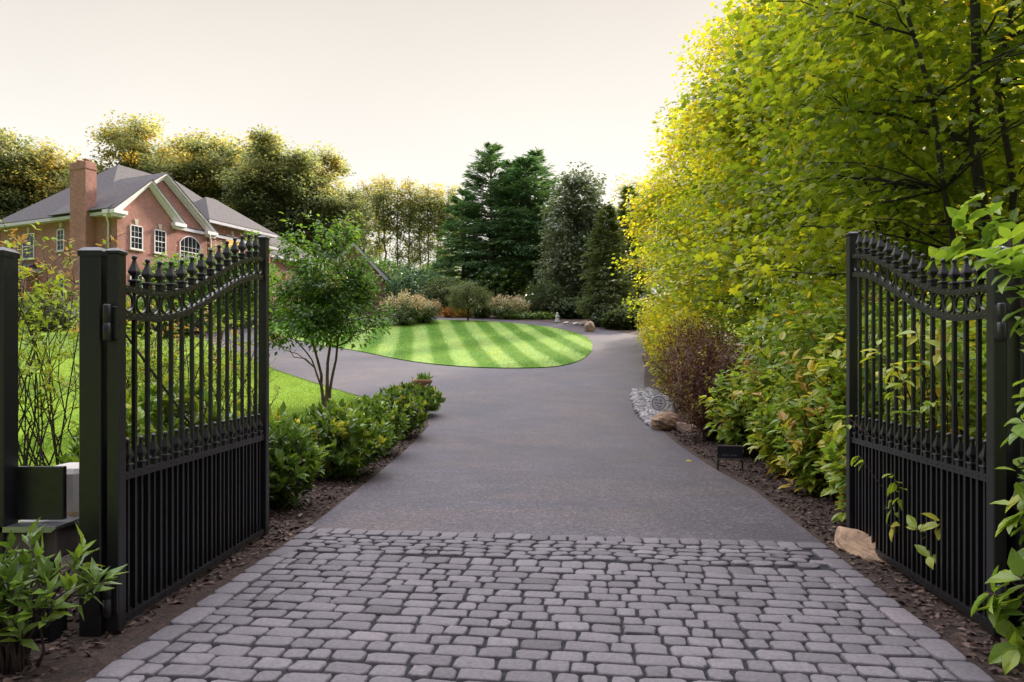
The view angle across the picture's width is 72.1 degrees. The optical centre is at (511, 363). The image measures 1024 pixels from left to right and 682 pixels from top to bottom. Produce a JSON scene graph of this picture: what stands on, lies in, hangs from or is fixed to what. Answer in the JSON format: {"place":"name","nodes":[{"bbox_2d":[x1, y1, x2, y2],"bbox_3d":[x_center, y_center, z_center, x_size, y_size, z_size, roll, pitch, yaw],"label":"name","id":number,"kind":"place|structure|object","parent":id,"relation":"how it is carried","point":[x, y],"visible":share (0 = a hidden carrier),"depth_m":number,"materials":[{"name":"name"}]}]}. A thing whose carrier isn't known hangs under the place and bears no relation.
{"place":"outdoors","nodes":[
{"label":"outdoors","id":0,"kind":"place"},
{"bbox_2d":[18,306,775,465],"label":"ground","id":1,"kind":"structure","parent":0,"point":[65,343],"depth_m":23.01,"materials":[{"name":"green plant"}]},
{"bbox_2d":[0,247,19,623],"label":"address post","id":2,"kind":"object","parent":1,"relation":"on","point":[9,257],"visible":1,"depth_m":3.84,"materials":[{"name":"black metal"}]},
{"bbox_2d":[0,172,33,219],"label":"woodland tree","id":3,"kind":"object","parent":1,"relation":"on","point":[4,213],"visible":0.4,"depth_m":77.50,"materials":[{"name":"green plant"}]},
{"bbox_2d":[0,127,68,217],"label":"woodland tree","id":4,"kind":"object","parent":1,"relation":"on","point":[16,176],"visible":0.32,"depth_m":78.85,"materials":[{"name":"green plant"}]},
{"bbox_2d":[18,296,77,330],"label":"foundation shrub","id":5,"kind":"object","parent":1,"relation":"on","point":[54,310],"visible":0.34,"depth_m":43.60,"materials":[{"name":"green plant"}]},
{"bbox_2d":[12,138,93,207],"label":"woodland tree","id":6,"kind":"object","parent":1,"relation":"on","point":[52,159],"visible":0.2,"depth_m":81.09,"materials":[{"name":"green plant"}]},
{"bbox_2d":[0,220,124,465],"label":"twiggy shrub","id":7,"kind":"object","parent":1,"relation":"on","point":[38,313],"visible":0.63,"depth_m":7.01,"materials":[{"name":"green plant"}]},
{"bbox_2d":[61,109,197,189],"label":"woodland tree","id":8,"kind":"object","parent":1,"relation":"on","point":[131,137],"visible":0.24,"depth_m":80.71,"materials":[{"name":"green plant"}]},
{"bbox_2d":[37,253,239,431],"bbox_3d":[-4.262,0.137,8.215,1.866,2.803,1.728,0,0,35],"label":"twiggy shrub","id":9,"kind":"object","parent":1,"relation":"on","point":[176,349],"visible":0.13,"depth_m":8.10,"materials":[{"name":"green plant"}]},
{"bbox_2d":[0,159,324,325],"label":"brick house","id":10,"kind":"structure","parent":1,"relation":"on","point":[149,215],"depth_m":48.87,"materials":[{"name":"red brick"}]},
{"bbox_2d":[129,219,144,251],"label":"window","id":11,"kind":"structure","parent":10,"relation":"in","point":[136,232],"depth_m":47.28,"materials":[{"name":"white glass"}]},
{"bbox_2d":[153,224,167,255],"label":"window","id":12,"kind":"structure","parent":10,"relation":"in","point":[159,235],"depth_m":48.93,"materials":[{"name":"white glass"}]},
{"bbox_2d":[178,236,200,264],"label":"window","id":13,"kind":"structure","parent":10,"relation":"in","point":[189,244],"depth_m":51.89,"materials":[{"name":"white glass"}]},
{"bbox_2d":[132,296,195,337],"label":"foundation shrub","id":14,"kind":"object","parent":1,"relation":"on","point":[141,303],"visible":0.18,"depth_m":39.65,"materials":[{"name":"green plant"}]},
{"bbox_2d":[157,147,212,192],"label":"woodland tree","id":15,"kind":"object","parent":1,"relation":"on","point":[176,160],"visible":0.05,"depth_m":83.53,"materials":[{"name":"green plant"}]},
{"bbox_2d":[18,348,358,520],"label":"lawn grass","id":16,"kind":"structure","parent":1,"relation":"on","point":[75,414],"depth_m":19.79,"materials":[{"name":"green plant"}]},
{"bbox_2d":[155,125,247,167],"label":"woodland tree","id":17,"kind":"object","parent":1,"relation":"on","point":[199,135],"visible":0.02,"depth_m":88.65,"materials":[{"name":"green plant"}]},
{"bbox_2d":[128,229,280,366],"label":"crape myrtle","id":18,"kind":"object","parent":1,"relation":"on","point":[165,265],"visible":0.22,"depth_m":27.07,"materials":[{"name":"green plant"}]},
{"bbox_2d":[0,420,428,681],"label":"planting bed","id":19,"kind":"object","parent":1,"relation":"on","point":[80,665],"visible":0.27,"depth_m":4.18,"materials":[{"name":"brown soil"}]},
{"bbox_2d":[0,462,78,642],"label":"gate operator","id":20,"kind":"object","parent":19,"relation":"on","point":[49,495],"visible":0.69,"depth_m":3.90,"materials":[{"name":"black painted metal"},{"name":"dark grey plastic"},{"name":"light grey plastic"}]},
{"bbox_2d":[0,517,126,674],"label":"laurel bush","id":21,"kind":"object","parent":19,"relation":"on","point":[17,644],"visible":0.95,"depth_m":3.39,"materials":[{"name":"green plant"}]},
{"bbox_2d":[77,247,106,636],"bbox_3d":[-2.305,0.580,3.900,0.127,2.441,0.127,0,0,0],"label":"gate post","id":22,"kind":"object","parent":19,"relation":"on","point":[92,408],"visible":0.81,"depth_m":3.84,"materials":[{"name":"black metal"}]},
{"bbox_2d":[103,234,269,631],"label":"driveway gate","id":23,"kind":"structure","parent":22,"relation":"attached to","point":[176,510],"depth_m":4.61,"materials":[{"name":"black metal"}]},
{"bbox_2d":[56,389,178,563],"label":"laurel bush","id":24,"kind":"object","parent":19,"relation":"on","point":[68,458],"visible":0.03,"depth_m":4.98,"materials":[{"name":"green plant"}]},
{"bbox_2d":[68,310,216,454],"bbox_3d":[-3.935,0.436,7.339,1.613,2.203,1.493,0,0,27],"label":"twiggy shrub","id":25,"kind":"object","parent":19,"relation":"on","point":[153,361],"visible":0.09,"depth_m":7.33,"materials":[{"name":"green plant"}]},
{"bbox_2d":[129,374,232,447],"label":"laurel bush","id":26,"kind":"object","parent":19,"relation":"on","point":[153,402],"visible":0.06,"depth_m":5.76,"materials":[{"name":"green plant"}]},
{"bbox_2d":[175,309,285,429],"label":"twiggy shrub","id":27,"kind":"object","parent":19,"relation":"on","point":[230,379],"visible":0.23,"depth_m":9.20,"materials":[{"name":"green plant"}]},
{"bbox_2d":[223,398,329,509],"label":"laurel bush","id":28,"kind":"object","parent":19,"relation":"on","point":[293,449],"visible":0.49,"depth_m":7.06,"materials":[{"name":"green plant"}]},
{"bbox_2d":[280,398,397,480],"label":"laurel bush","id":29,"kind":"object","parent":19,"relation":"on","point":[360,441],"visible":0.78,"depth_m":8.98,"materials":[{"name":"green plant"}]},
{"bbox_2d":[326,394,411,455],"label":"laurel bush","id":30,"kind":"object","parent":19,"relation":"on","point":[399,420],"visible":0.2,"depth_m":11.12,"materials":[{"name":"green plant"}]},
{"bbox_2d":[358,387,430,437],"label":"laurel bush","id":31,"kind":"object","parent":19,"relation":"on","point":[407,403],"visible":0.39,"depth_m":13.31,"materials":[{"name":"green plant"}]},
{"bbox_2d":[382,381,445,414],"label":"laurel bush","id":32,"kind":"object","parent":19,"relation":"on","point":[431,396],"visible":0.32,"depth_m":16.72,"materials":[{"name":"green plant"}]},
{"bbox_2d":[176,133,272,229],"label":"woodland tree","id":33,"kind":"object","parent":1,"relation":"on","point":[205,181],"visible":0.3,"depth_m":82.07,"materials":[{"name":"green plant"}]},
{"bbox_2d":[211,124,337,256],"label":"woodland tree","id":34,"kind":"object","parent":1,"relation":"on","point":[255,180],"visible":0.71,"depth_m":78.03,"materials":[{"name":"green plant"}]},
{"bbox_2d":[267,140,356,253],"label":"woodland tree","id":35,"kind":"object","parent":1,"relation":"on","point":[325,172],"visible":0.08,"depth_m":83.06,"materials":[{"name":"green plant"}]},
{"bbox_2d":[246,205,396,407],"bbox_3d":[-4.762,-1.335,17.837,3.510,5.323,2.799,0,0,-33],"label":"crape myrtle","id":36,"kind":"object","parent":1,"relation":"on","point":[324,302],"visible":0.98,"depth_m":17.63,"materials":[{"name":"green plant"}]},
{"bbox_2d":[312,186,372,262],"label":"woodland tree","id":37,"kind":"object","parent":1,"relation":"on","point":[355,206],"visible":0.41,"depth_m":78.18,"materials":[{"name":"green plant"}]},
{"bbox_2d":[328,240,391,310],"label":"brick garage","id":38,"kind":"structure","parent":1,"relation":"on","point":[378,271],"depth_m":60.56,"materials":[{"name":"brown brick"}]},
{"bbox_2d":[348,179,378,257],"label":"slender tree","id":39,"kind":"object","parent":1,"relation":"on","point":[365,188],"visible":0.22,"depth_m":85.98,"materials":[{"name":"green plant"}]},
{"bbox_2d":[365,175,396,271],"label":"slender tree","id":40,"kind":"object","parent":1,"relation":"on","point":[376,222],"visible":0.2,"depth_m":87.65,"materials":[{"name":"green plant"}]},
{"bbox_2d":[364,173,403,278],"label":"slender tree","id":41,"kind":"object","parent":1,"relation":"on","point":[381,198],"visible":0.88,"depth_m":83.69,"materials":[{"name":"green plant"}]},
{"bbox_2d":[382,185,411,278],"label":"slender tree","id":42,"kind":"object","parent":1,"relation":"on","point":[397,229],"visible":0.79,"depth_m":84.65,"materials":[{"name":"green plant"}]},
{"bbox_2d":[395,176,425,273],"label":"slender tree","id":43,"kind":"object","parent":1,"relation":"on","point":[410,215],"visible":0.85,"depth_m":85.63,"materials":[{"name":"green plant"}]},
{"bbox_2d":[406,193,437,284],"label":"slender tree","id":44,"kind":"object","parent":1,"relation":"on","point":[421,237],"visible":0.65,"depth_m":86.72,"materials":[{"name":"green plant"}]},
{"bbox_2d":[413,181,445,270],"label":"slender tree","id":45,"kind":"object","parent":1,"relation":"on","point":[431,245],"visible":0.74,"depth_m":87.51,"materials":[{"name":"green plant"}]},
{"bbox_2d":[423,187,451,282],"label":"slender tree","id":46,"kind":"object","parent":1,"relation":"on","point":[440,215],"visible":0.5,"depth_m":88.81,"materials":[{"name":"green plant"}]},
{"bbox_2d":[436,182,461,269],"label":"slender tree","id":47,"kind":"object","parent":1,"relation":"on","point":[453,190],"visible":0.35,"depth_m":89.55,"materials":[{"name":"green plant"}]},
{"bbox_2d":[352,308,734,338],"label":"planting bed","id":48,"kind":"object","parent":1,"relation":"on","point":[584,320],"visible":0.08,"depth_m":51.14,"materials":[{"name":"brown soil"}]},
{"bbox_2d":[294,257,389,308],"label":"understorey bush","id":49,"kind":"object","parent":48,"relation":"on","point":[377,284],"visible":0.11,"depth_m":57.64,"materials":[{"name":"green plant"}]},
{"bbox_2d":[377,259,426,309],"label":"understorey bush","id":50,"kind":"object","parent":48,"relation":"on","point":[394,268],"visible":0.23,"depth_m":62.41,"materials":[{"name":"green plant"}]},
{"bbox_2d":[380,267,455,310],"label":"understorey bush","id":51,"kind":"object","parent":48,"relation":"on","point":[408,275],"visible":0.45,"depth_m":59.20,"materials":[{"name":"green plant"}]},
{"bbox_2d":[414,276,475,313],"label":"understorey bush","id":52,"kind":"object","parent":48,"relation":"on","point":[433,292],"visible":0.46,"depth_m":56.29,"materials":[{"name":"green plant"}]},
{"bbox_2d":[427,187,494,303],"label":"conifer tree","id":53,"kind":"object","parent":48,"relation":"on","point":[451,258],"visible":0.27,"depth_m":65.45,"materials":[{"name":"green plant"}]},
{"bbox_2d":[434,141,541,306],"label":"conifer tree","id":54,"kind":"object","parent":48,"relation":"on","point":[476,219],"visible":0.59,"depth_m":62.64,"materials":[{"name":"green plant"}]},
{"bbox_2d":[475,264,529,305],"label":"understorey bush","id":55,"kind":"object","parent":48,"relation":"on","point":[500,289],"visible":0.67,"depth_m":59.36,"materials":[{"name":"green plant"}]},
{"bbox_2d":[484,292,529,317],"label":"hydrangea","id":56,"kind":"object","parent":48,"relation":"on","point":[510,307],"visible":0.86,"depth_m":51.65,"materials":[{"name":"beige plant"}]},
{"bbox_2d":[470,159,548,293],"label":"conifer tree","id":57,"kind":"object","parent":48,"relation":"on","point":[509,165],"visible":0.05,"depth_m":66.19,"materials":[{"name":"green plant"}]},
{"bbox_2d":[481,155,562,301],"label":"conifer tree","id":58,"kind":"object","parent":48,"relation":"on","point":[533,185],"visible":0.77,"depth_m":60.95,"materials":[{"name":"green plant"}]},
{"bbox_2d":[487,147,560,304],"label":"conifer tree","id":59,"kind":"object","parent":48,"relation":"on","point":[532,153],"visible":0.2,"depth_m":63.73,"materials":[{"name":"green plant"}]},
{"bbox_2d":[496,311,561,319],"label":"hedge","id":60,"kind":"object","parent":48,"relation":"on","point":[522,316],"visible":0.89,"depth_m":51.20,"materials":[{"name":"green plant"}]},
{"bbox_2d":[523,278,564,315],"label":"evergreen bush","id":61,"kind":"object","parent":48,"relation":"on","point":[544,295],"visible":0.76,"depth_m":54.04,"materials":[{"name":"green plant"}]},
{"bbox_2d":[548,296,584,318],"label":"understorey bush","id":62,"kind":"object","parent":48,"relation":"on","point":[565,308],"visible":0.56,"depth_m":51.87,"materials":[{"name":"green plant"}]},
{"bbox_2d":[531,161,611,298],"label":"magnolia tree","id":63,"kind":"object","parent":48,"relation":"on","point":[570,240],"visible":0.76,"depth_m":55.94,"materials":[{"name":"green plant"}]},
{"bbox_2d":[576,202,641,321],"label":"cypress tree","id":64,"kind":"object","parent":48,"relation":"on","point":[596,298],"visible":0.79,"depth_m":47.12,"materials":[{"name":"green plant"}]},
{"bbox_2d":[598,306,645,329],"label":"understorey bush","id":65,"kind":"object","parent":48,"relation":"on","point":[617,319],"visible":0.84,"depth_m":44.09,"materials":[{"name":"green plant"}]},
{"bbox_2d":[604,185,655,313],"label":"cypress tree","id":66,"kind":"object","parent":48,"relation":"on","point":[623,211],"visible":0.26,"depth_m":50.07,"materials":[{"name":"green plant"}]},
{"bbox_2d":[603,173,665,296],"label":"airy tree","id":67,"kind":"object","parent":48,"relation":"on","point":[624,185],"visible":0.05,"depth_m":59.73,"materials":[{"name":"green plant"}]},
{"bbox_2d":[609,100,789,336],"bbox_3d":[10.359,-7.104,35.513,10.831,13.018,11.009,0,0,0],"label":"maple tree","id":68,"kind":"object","parent":1,"relation":"on","point":[642,218],"visible":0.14,"depth_m":35.12,"materials":[{"name":"yellow plant"}]},
{"bbox_2d":[631,334,1023,681],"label":"planting bed","id":69,"kind":"object","parent":1,"relation":"on","point":[949,632],"visible":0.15,"depth_m":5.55,"materials":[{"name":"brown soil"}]},
{"bbox_2d":[629,387,675,428],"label":"gravel","id":70,"kind":"structure","parent":69,"relation":"on","point":[644,410],"depth_m":18.54,"materials":[{"name":"grey gravel"}]},
{"bbox_2d":[651,411,678,430],"bbox_3d":[3.205,1.273,14.682,0.592,0.564,0.533,0,0,-23],"label":"boulder","id":71,"kind":"object","parent":69,"relation":"on","point":[665,421],"visible":0.68,"depth_m":14.51,"materials":[{"name":"beige stone"}]},
{"bbox_2d":[635,297,696,351],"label":"yellow bush","id":72,"kind":"object","parent":69,"relation":"on","point":[639,327],"visible":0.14,"depth_m":30.03,"materials":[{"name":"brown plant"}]},
{"bbox_2d":[636,301,706,374],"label":"yellow bush","id":73,"kind":"object","parent":69,"relation":"on","point":[665,308],"visible":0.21,"depth_m":25.11,"materials":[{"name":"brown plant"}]},
{"bbox_2d":[643,307,716,392],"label":"yellow bush","id":74,"kind":"object","parent":69,"relation":"on","point":[660,338],"visible":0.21,"depth_m":21.07,"materials":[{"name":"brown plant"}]},
{"bbox_2d":[649,311,724,410],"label":"burgundy shrub","id":75,"kind":"object","parent":69,"relation":"on","point":[666,358],"visible":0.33,"depth_m":17.95,"materials":[{"name":"brown plant"}]},
{"bbox_2d":[659,313,747,425],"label":"burgundy shrub","id":76,"kind":"object","parent":69,"relation":"on","point":[686,337],"visible":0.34,"depth_m":15.34,"materials":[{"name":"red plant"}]},
{"bbox_2d":[665,328,759,441],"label":"burgundy shrub","id":77,"kind":"object","parent":69,"relation":"on","point":[712,436],"visible":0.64,"depth_m":13.07,"materials":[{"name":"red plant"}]},
{"bbox_2d":[717,445,742,470],"bbox_3d":[3.020,1.341,9.750,0.349,0.404,0.021,0,0,11],"label":"yard sign","id":78,"kind":"object","parent":69,"relation":"on","point":[732,452],"visible":0.9,"depth_m":9.74,"materials":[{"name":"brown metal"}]},
{"bbox_2d":[626,0,843,363],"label":"maple tree","id":79,"kind":"object","parent":69,"relation":"on","point":[681,135],"visible":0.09,"depth_m":26.41,"materials":[{"name":"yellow plant"}]},
{"bbox_2d":[698,364,775,457],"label":"leafy shrub","id":80,"kind":"object","parent":69,"relation":"on","point":[732,428],"visible":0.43,"depth_m":11.10,"materials":[{"name":"green plant"}]},
{"bbox_2d":[743,374,807,478],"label":"leafy shrub","id":81,"kind":"object","parent":69,"relation":"on","point":[768,450],"visible":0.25,"depth_m":9.27,"materials":[{"name":"green plant"}]},
{"bbox_2d":[644,0,963,362],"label":"maple tree","id":82,"kind":"object","parent":69,"relation":"on","point":[729,132],"visible":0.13,"depth_m":18.82,"materials":[{"name":"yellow plant"}]},
{"bbox_2d":[735,284,875,442],"bbox_3d":[4.324,0.202,10.138,2.051,2.687,2.017,0,0,-20],"label":"leafy shrub","id":83,"kind":"object","parent":69,"relation":"on","point":[750,381],"visible":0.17,"depth_m":10.19,"materials":[{"name":"green plant"}]},
{"bbox_2d":[767,382,845,498],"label":"leafy shrub","id":84,"kind":"object","parent":69,"relation":"on","point":[804,459],"visible":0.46,"depth_m":7.82,"materials":[{"name":"green plant"}]},
{"bbox_2d":[744,273,875,386],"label":"leafy shrub","id":85,"kind":"object","parent":69,"relation":"on","point":[788,291],"visible":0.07,"depth_m":12.22,"materials":[{"name":"green plant"}]},
{"bbox_2d":[758,279,919,464],"bbox_3d":[4.037,0.261,8.496,1.944,2.554,1.933,0,0,0],"label":"leafy shrub","id":86,"kind":"object","parent":69,"relation":"on","point":[793,362],"visible":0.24,"depth_m":8.38,"materials":[{"name":"green plant"}]},
{"bbox_2d":[678,0,1023,395],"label":"maple tree","id":87,"kind":"object","parent":69,"relation":"on","point":[1009,35],"visible":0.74,"depth_m":9.21,"materials":[{"name":"green plant"}]},
{"bbox_2d":[698,0,1023,404],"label":"maple tree","id":88,"kind":"object","parent":69,"relation":"on","point":[789,250],"visible":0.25,"depth_m":12.83,"materials":[{"name":"green plant"}]},
{"bbox_2d":[834,526,892,566],"bbox_3d":[2.758,1.471,5.567,0.279,0.275,0.856,0,0,-6],"label":"boulder","id":89,"kind":"object","parent":69,"relation":"on","point":[855,542],"visible":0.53,"depth_m":5.52,"materials":[{"name":"beige stone"}]},
{"bbox_2d":[815,399,916,522],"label":"leafy shrub","id":90,"kind":"object","parent":69,"relation":"on","point":[837,481],"visible":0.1,"depth_m":6.58,"materials":[{"name":"green plant"}]},
{"bbox_2d":[802,291,984,493],"bbox_3d":[3.858,0.381,7.013,1.837,2.334,1.712,0,0,0],"label":"leafy shrub","id":91,"kind":"object","parent":69,"relation":"on","point":[832,400],"visible":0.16,"depth_m":7.01,"materials":[{"name":"green plant"}]},
{"bbox_2d":[831,326,985,568],"bbox_3d":[3.127,0.644,4.994,1.168,1.781,1.412,0,0,0],"label":"leafy shrub","id":92,"kind":"object","parent":69,"relation":"on","point":[912,525],"visible":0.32,"depth_m":4.67,"materials":[{"name":"green plant"}]},
{"bbox_2d":[875,259,985,462],"bbox_3d":[3.752,0.359,5.605,1.607,2.354,1.723,0,0,0],"label":"leafy shrub","id":93,"kind":"object","parent":69,"relation":"on","point":[972,389],"visible":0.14,"depth_m":5.48,"materials":[{"name":"green plant"}]},
{"bbox_2d":[899,208,1023,412],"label":"leafy shrub","id":94,"kind":"object","parent":69,"relation":"on","point":[1013,215],"visible":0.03,"depth_m":7.55,"materials":[{"name":"green plant"}]},
{"bbox_2d":[924,192,1023,674],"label":"leafy shrub","id":95,"kind":"object","parent":69,"relation":"on","point":[1009,654],"visible":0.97,"depth_m":3.47,"materials":[{"name":"green plant"}]},
{"bbox_2d":[1005,237,1023,639],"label":"gate post","id":96,"kind":"object","parent":1,"relation":"on","point":[1015,373],"visible":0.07,"depth_m":3.79,"materials":[{"name":"black metal"}]},
{"bbox_2d":[845,230,1007,636],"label":"driveway gate","id":97,"kind":"structure","parent":96,"relation":"attached to","point":[956,495],"depth_m":4.51,"materials":[{"name":"black metal"}]},
{"bbox_2d":[269,319,592,368],"bbox_3d":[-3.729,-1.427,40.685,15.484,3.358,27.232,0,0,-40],"label":"island lawn","id":98,"kind":"structure","parent":0,"point":[471,348],"depth_m":35.29,"materials":[{"name":"green plant"}]},
{"bbox_2d":[377,287,427,324],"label":"hydrangea","id":99,"kind":"object","parent":98,"relation":"on","point":[406,316],"visible":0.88,"depth_m":46.32,"materials":[{"name":"beige plant"}]},
{"bbox_2d":[406,294,443,323],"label":"hydrangea","id":100,"kind":"object","parent":98,"relation":"on","point":[431,308],"visible":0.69,"depth_m":47.71,"materials":[{"name":"beige plant"}]},
{"bbox_2d":[443,278,494,320],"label":"weeping tree","id":101,"kind":"object","parent":98,"relation":"on","point":[465,289],"visible":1,"depth_m":49.43,"materials":[{"name":"green plant"}]},
{"bbox_2d":[184,316,824,544],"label":"driveway","id":102,"kind":"structure","parent":0,"point":[580,447],"depth_m":10.28,"materials":[{"name":"grey asphalt"}]},
{"bbox_2d":[0,0,1023,305],"label":"sky","id":103,"kind":"structure","parent":0,"point":[404,88],"materials":[{"name":"white"}]},
{"bbox_2d":[86,527,994,681],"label":"paver apron","id":104,"kind":"object","parent":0,"point":[321,613],"visible":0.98,"depth_m":4.06,"materials":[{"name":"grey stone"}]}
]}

